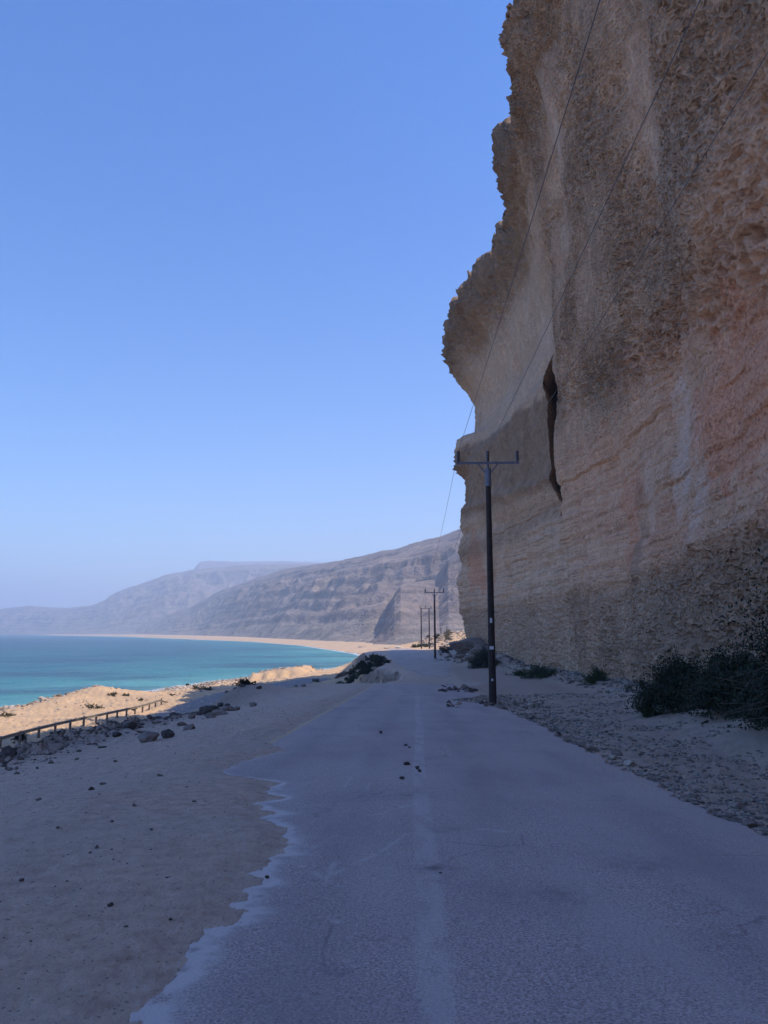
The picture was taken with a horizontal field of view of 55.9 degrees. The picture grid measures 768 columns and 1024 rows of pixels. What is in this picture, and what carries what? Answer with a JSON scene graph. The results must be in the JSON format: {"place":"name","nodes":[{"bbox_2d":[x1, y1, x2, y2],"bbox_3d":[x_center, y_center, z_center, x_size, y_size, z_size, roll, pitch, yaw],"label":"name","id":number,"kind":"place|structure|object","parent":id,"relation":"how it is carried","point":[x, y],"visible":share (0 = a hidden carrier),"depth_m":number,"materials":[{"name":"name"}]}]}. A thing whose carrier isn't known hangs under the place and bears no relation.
{"place":"outdoors","nodes":[
{"label":"outdoors","id":0,"kind":"place"},
{"bbox_2d":[82,703,104,708],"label":"shrub","id":1,"kind":"object","parent":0,"point":[92,706],"visible":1,"depth_m":74.95,"materials":[{"name":"green plant"}]},
{"bbox_2d":[0,564,314,634],"bbox_3d":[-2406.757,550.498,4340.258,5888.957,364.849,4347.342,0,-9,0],"label":"mountain","id":2,"kind":"structure","parent":0,"point":[130,610],"depth_m":3248.02,"materials":[{"name":"grey stone"}]},
{"bbox_2d":[0,635,359,706],"bbox_3d":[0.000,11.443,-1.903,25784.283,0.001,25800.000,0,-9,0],"label":"sea","id":3,"kind":"structure","parent":0,"point":[33,668],"depth_m":290.69,"materials":[{"name":"liquid"}]},
{"bbox_2d":[146,678,330,718],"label":"road","id":4,"kind":"structure","parent":0,"point":[212,699],"depth_m":84.02,"materials":[{"name":"grey asphalt"}]},
{"bbox_2d":[0,0,512,608],"label":"sky","id":5,"kind":"structure","parent":0,"point":[238,238],"materials":[{"name":"blue"}]},
{"bbox_2d":[194,560,327,569],"bbox_3d":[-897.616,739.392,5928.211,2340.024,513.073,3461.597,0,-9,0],"label":"mountain","id":6,"kind":"structure","parent":0,"point":[205,564],"depth_m":5025.06,"materials":[{"name":"grey stone"}]},
{"bbox_2d":[136,529,462,641],"bbox_3d":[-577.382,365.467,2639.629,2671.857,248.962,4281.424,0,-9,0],"label":"mountain","id":7,"kind":"structure","parent":0,"point":[347,600],"depth_m":1101.20,"materials":[{"name":"stone"}]},
{"bbox_2d":[0,632,767,1023],"bbox_3d":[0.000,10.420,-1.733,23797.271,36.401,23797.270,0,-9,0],"label":"ground","id":8,"kind":"structure","parent":0,"point":[210,848],"depth_m":8.06,"materials":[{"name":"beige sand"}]},
{"bbox_2d":[1,753,14,757],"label":"rock","id":9,"kind":"object","parent":8,"relation":"on","point":[7,754],"visible":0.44,"depth_m":17.72,"materials":[{"name":"grey stone"}]},
{"bbox_2d":[0,712,16,716],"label":"shrub","id":10,"kind":"object","parent":8,"relation":"on","point":[7,714],"visible":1,"depth_m":69.05,"materials":[{"name":"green plant"}]},
{"bbox_2d":[1,745,17,755],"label":"rock","id":11,"kind":"object","parent":8,"relation":"on","point":[9,749],"visible":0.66,"depth_m":18.64,"materials":[{"name":"grey stone"}]},
{"bbox_2d":[11,733,26,740],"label":"shrub","id":12,"kind":"object","parent":8,"relation":"on","point":[24,736],"visible":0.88,"depth_m":46.04,"materials":[{"name":"green plant"}]},
{"bbox_2d":[0,698,167,748],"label":"guardrail","id":13,"kind":"object","parent":8,"relation":"on","point":[39,728],"visible":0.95,"depth_m":53.52,"materials":[{"name":"brown wood"}]},
{"bbox_2d":[0,707,233,774],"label":"bank rubble","id":14,"kind":"object","parent":8,"relation":"on","point":[66,737],"visible":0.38,"depth_m":20.84,"materials":[{"name":"stone"}]},
{"bbox_2d":[112,731,121,736],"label":"rock","id":15,"kind":"object","parent":8,"relation":"on","point":[116,734],"visible":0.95,"depth_m":21.77,"materials":[{"name":"grey stone"}]},
{"bbox_2d":[123,721,136,729],"bbox_3d":[-8.928,7.532,25.373,0.360,0.378,0.500,-9,-13,44],"label":"rock","id":16,"kind":"object","parent":8,"relation":"on","point":[132,725],"visible":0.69,"depth_m":25.29,"materials":[{"name":"grey stone"}]},
{"bbox_2d":[3,668,289,742],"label":"beach pebbles","id":17,"kind":"object","parent":8,"relation":"on","point":[168,693],"visible":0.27,"depth_m":83.18,"materials":[{"name":"stone"}]},
{"bbox_2d":[137,731,159,742],"bbox_3d":[-5.784,5.568,17.774,0.525,0.333,0.727,0,1,-18],"label":"boulder","id":18,"kind":"object","parent":8,"relation":"on","point":[147,736],"visible":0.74,"depth_m":17.64,"materials":[{"name":"beige stone"}]},
{"bbox_2d":[0,665,324,710],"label":"shore stones","id":19,"kind":"object","parent":8,"relation":"on","point":[41,698],"visible":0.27,"depth_m":144.68,"materials":[{"name":"beige stone"}]},
{"bbox_2d":[161,729,174,737],"bbox_3d":[-5.506,5.655,18.364,0.392,0.283,0.283,-8,-13,42],"label":"rock","id":20,"kind":"object","parent":8,"relation":"on","point":[167,733],"visible":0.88,"depth_m":18.26,"materials":[{"name":"grey stone"}]},
{"bbox_2d":[177,721,187,725],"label":"rock","id":21,"kind":"object","parent":8,"relation":"on","point":[181,723],"visible":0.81,"depth_m":24.29,"materials":[{"name":"grey stone"}]},
{"bbox_2d":[183,724,194,730],"bbox_3d":[-5.646,6.254,20.942,0.342,0.242,0.500,-9,1,-7],"label":"rock","id":22,"kind":"object","parent":8,"relation":"on","point":[189,727],"visible":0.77,"depth_m":20.81,"materials":[{"name":"grey stone"}]},
{"bbox_2d":[188,714,195,718],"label":"rock","id":23,"kind":"object","parent":8,"relation":"on","point":[191,716],"visible":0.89,"depth_m":29.43,"materials":[{"name":"grey stone"}]},
{"bbox_2d":[192,685,212,690],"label":"shrub","id":24,"kind":"object","parent":8,"relation":"on","point":[203,687],"visible":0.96,"depth_m":100.53,"materials":[{"name":"green plant"}]},
{"bbox_2d":[199,705,212,713],"bbox_3d":[-8.029,9.006,32.725,0.540,0.525,0.751,7,-12,-38],"label":"boulder","id":25,"kind":"object","parent":8,"relation":"on","point":[206,709],"visible":0.66,"depth_m":32.52,"materials":[{"name":"grey stone"}]},
{"bbox_2d":[205,712,215,718],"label":"rock","id":26,"kind":"object","parent":8,"relation":"on","point":[210,715],"visible":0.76,"depth_m":27.55,"materials":[{"name":"grey stone"}]},
{"bbox_2d":[211,710,227,715],"bbox_3d":[-6.793,8.331,29.879,0.750,0.363,0.513,-6,-5,27],"label":"rock","id":27,"kind":"object","parent":8,"relation":"on","point":[218,712],"visible":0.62,"depth_m":29.71,"materials":[{"name":"grey stone"}]},
{"bbox_2d":[221,706,233,710],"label":"rock","id":28,"kind":"object","parent":8,"relation":"on","point":[227,708],"visible":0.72,"depth_m":33.02,"materials":[{"name":"grey stone"}]},
{"bbox_2d":[232,677,255,685],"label":"shrub","id":29,"kind":"object","parent":8,"relation":"on","point":[245,682],"visible":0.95,"depth_m":44.17,"materials":[{"name":"green plant"}]},
{"bbox_2d":[249,702,256,706],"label":"rock","id":30,"kind":"object","parent":8,"relation":"on","point":[252,704],"visible":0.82,"depth_m":34.66,"materials":[{"name":"grey stone"}]},
{"bbox_2d":[337,671,346,676],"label":"shrub","id":31,"kind":"object","parent":8,"relation":"on","point":[341,674],"visible":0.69,"depth_m":127.32,"materials":[{"name":"green plant"}]},
{"bbox_2d":[344,668,356,674],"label":"shrub","id":32,"kind":"object","parent":8,"relation":"on","point":[350,671],"visible":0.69,"depth_m":105.30,"materials":[{"name":"green plant"}]},
{"bbox_2d":[346,672,360,679],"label":"shrub","id":33,"kind":"object","parent":8,"relation":"on","point":[354,676],"visible":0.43,"depth_m":94.24,"materials":[{"name":"green plant"}]},
{"bbox_2d":[360,661,373,669],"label":"shrub","id":34,"kind":"object","parent":8,"relation":"on","point":[364,665],"visible":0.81,"depth_m":89.94,"materials":[{"name":"green plant"}]},
{"bbox_2d":[362,668,373,674],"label":"shrub","id":35,"kind":"object","parent":8,"relation":"on","point":[368,671],"visible":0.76,"depth_m":84.97,"materials":[{"name":"green plant"}]},
{"bbox_2d":[363,653,376,660],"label":"shrub","id":36,"kind":"object","parent":8,"relation":"on","point":[367,658],"visible":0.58,"depth_m":107.70,"materials":[{"name":"green plant"}]},
{"bbox_2d":[369,655,384,660],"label":"shrub","id":37,"kind":"object","parent":8,"relation":"on","point":[374,658],"visible":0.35,"depth_m":97.65,"materials":[{"name":"green plant"}]},
{"bbox_2d":[370,660,384,667],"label":"shrub","id":38,"kind":"object","parent":8,"relation":"on","point":[378,663],"visible":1,"depth_m":86.04,"materials":[{"name":"green plant"}]},
{"bbox_2d":[379,658,391,662],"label":"shrub","id":39,"kind":"object","parent":8,"relation":"on","point":[384,660],"visible":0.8,"depth_m":91.77,"materials":[{"name":"green plant"}]},
{"bbox_2d":[420,606,431,648],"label":"double utility pole","id":40,"kind":"object","parent":8,"relation":"on","point":[429,625],"visible":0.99,"depth_m":170.79,"materials":[{"name":"brown wood"}]},
{"bbox_2d":[425,589,443,658],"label":"utility pole","id":41,"kind":"object","parent":8,"relation":"on","point":[434,592],"visible":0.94,"depth_m":97.79,"materials":[{"name":"brown wood"}]},
{"bbox_2d":[417,630,466,646],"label":"slope stones","id":42,"kind":"object","parent":8,"relation":"on","point":[440,639],"visible":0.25,"depth_m":201.56,"materials":[{"name":"beige stone"}]},
{"bbox_2d":[438,646,450,652],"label":"bush","id":43,"kind":"object","parent":8,"relation":"on","point":[444,650],"visible":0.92,"depth_m":136.74,"materials":[{"name":"green plant"}]},
{"bbox_2d":[455,654,464,658],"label":"boulder","id":44,"kind":"object","parent":8,"relation":"on","point":[460,656],"visible":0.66,"depth_m":91.26,"materials":[{"name":"grey stone"}]},
{"bbox_2d":[449,637,484,654],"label":"boulder","id":45,"kind":"object","parent":8,"relation":"on","point":[463,646],"visible":0.55,"depth_m":91.89,"materials":[{"name":"grey stone"}]},
{"bbox_2d":[468,643,487,656],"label":"boulder","id":46,"kind":"object","parent":8,"relation":"on","point":[477,646],"visible":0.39,"depth_m":86.45,"materials":[{"name":"grey stone"}]},
{"bbox_2d":[468,640,501,668],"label":"bush","id":47,"kind":"object","parent":8,"relation":"on","point":[481,659],"visible":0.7,"depth_m":76.52,"materials":[{"name":"green plant"}]},
{"bbox_2d":[456,451,518,703],"bbox_3d":[4.414,2.978,29.912,2.662,11.282,0.316,0,-9,2],"label":"utility pole","id":48,"kind":"object","parent":8,"relation":"on","point":[491,642],"visible":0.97,"depth_m":29.89,"materials":[{"name":"brown wood"}]},
{"bbox_2d":[423,0,599,598],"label":"power line","id":49,"kind":"object","parent":48,"relation":"attached to","point":[534,210],"visible":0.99,"depth_m":12.81,"materials":[{"name":"metal"}]},
{"bbox_2d":[438,0,700,583],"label":"power line","id":50,"kind":"object","parent":48,"relation":"attached to","point":[604,206],"visible":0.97,"depth_m":12.75,"materials":[{"name":"metal"}]},
{"bbox_2d":[442,52,767,591],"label":"power line","id":51,"kind":"object","parent":48,"relation":"attached to","point":[649,242],"visible":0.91,"depth_m":13.83,"materials":[{"name":"metal"}]},
{"bbox_2d":[505,669,526,675],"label":"bush","id":52,"kind":"object","parent":8,"relation":"on","point":[517,672],"visible":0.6,"depth_m":63.79,"materials":[{"name":"green plant"}]},
{"bbox_2d":[518,662,556,678],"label":"bush","id":53,"kind":"object","parent":8,"relation":"on","point":[539,672],"visible":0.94,"depth_m":59.61,"materials":[{"name":"green plant"}]},
{"bbox_2d":[495,653,651,697],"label":"cliff foot stones","id":54,"kind":"object","parent":8,"relation":"on","point":[626,682],"visible":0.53,"depth_m":48.36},
{"bbox_2d":[577,742,585,746],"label":"rock","id":55,"kind":"object","parent":8,"relation":"on","point":[581,744],"visible":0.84,"depth_m":14.57,"materials":[{"name":"grey stone"}]},
{"bbox_2d":[586,746,599,751],"bbox_3d":[4.039,4.584,13.956,0.264,0.128,0.180,7,-15,1],"label":"rock","id":56,"kind":"object","parent":8,"relation":"on","point":[592,748],"visible":0.78,"depth_m":13.90,"materials":[{"name":"grey stone"}]},
{"bbox_2d":[576,664,611,685],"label":"bush","id":57,"kind":"object","parent":8,"relation":"on","point":[598,675],"visible":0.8,"depth_m":42.45,"materials":[{"name":"green plant"}]},
{"bbox_2d":[611,749,622,755],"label":"rock","id":58,"kind":"object","parent":8,"relation":"on","point":[616,752],"visible":0.77,"depth_m":12.98,"materials":[{"name":"grey stone"}]},
{"bbox_2d":[623,759,634,765],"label":"rock","id":59,"kind":"object","parent":8,"relation":"on","point":[629,762],"visible":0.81,"depth_m":11.80,"materials":[{"name":"grey stone"}]},
{"bbox_2d":[637,699,663,717],"bbox_3d":[7.962,5.867,21.896,1.009,0.719,1.087,4,-10,-25],"label":"bush","id":60,"kind":"object","parent":8,"relation":"on","point":[646,713],"visible":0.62,"depth_m":21.66,"materials":[{"name":"green plant"}]},
{"bbox_2d":[620,644,710,714],"bbox_3d":[8.988,4.927,21.682,3.758,2.001,3.476,6,-11,-32],"label":"bush","id":61,"kind":"object","parent":8,"relation":"on","point":[657,691],"visible":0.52,"depth_m":21.31,"materials":[{"name":"green plant"}]},
{"bbox_2d":[667,632,767,719],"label":"bush","id":62,"kind":"object","parent":8,"relation":"on","point":[719,663],"visible":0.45,"depth_m":17.57,"materials":[{"name":"green plant"}]},
{"bbox_2d":[685,546,767,730],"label":"bush","id":63,"kind":"object","parent":8,"relation":"on","point":[758,701],"visible":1,"depth_m":14.20,"materials":[{"name":"green plant"}]},
{"bbox_2d":[735,802,744,809],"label":"rock","id":64,"kind":"object","parent":8,"relation":"on","point":[739,805],"visible":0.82,"depth_m":8.34,"materials":[{"name":"grey stone"}]},
{"bbox_2d":[358,551,464,647],"bbox_3d":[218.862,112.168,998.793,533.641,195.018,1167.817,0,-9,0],"label":"mountain","id":65,"kind":"structure","parent":0,"point":[401,624],"depth_m":623.48,"materials":[{"name":"stone"}]},
{"bbox_2d":[388,648,454,676],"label":"road","id":66,"kind":"structure","parent":0,"point":[422,663],"depth_m":91.83,"materials":[{"name":"grey asphalt"}]},
{"bbox_2d":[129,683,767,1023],"bbox_3d":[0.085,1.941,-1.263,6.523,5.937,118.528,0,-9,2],"label":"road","id":67,"kind":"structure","parent":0,"point":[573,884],"depth_m":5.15,"materials":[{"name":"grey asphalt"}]},
{"bbox_2d":[441,0,767,683],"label":"cliff","id":68,"kind":"structure","parent":0,"point":[629,506],"depth_m":38.17,"materials":[{"name":"stone"}]},
{"bbox_2d":[453,685,767,835],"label":"gravel","id":69,"kind":"structure","parent":0,"point":[745,801],"depth_m":13.35,"materials":[{"name":"grey gravel"}]},
{"bbox_2d":[609,755,616,759],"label":"rock","id":70,"kind":"object","parent":69,"relation":"on","point":[613,757],"visible":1,"depth_m":12.36,"materials":[{"name":"grey stone"}]},
{"bbox_2d":[741,818,759,827],"bbox_3d":[3.736,3.180,7.369,0.204,0.099,0.140,8,-15,-19],"label":"rock","id":71,"kind":"object","parent":69,"relation":"on","point":[749,823],"visible":0.85,"depth_m":7.33,"materials":[{"name":"grey stone"}]}
]}

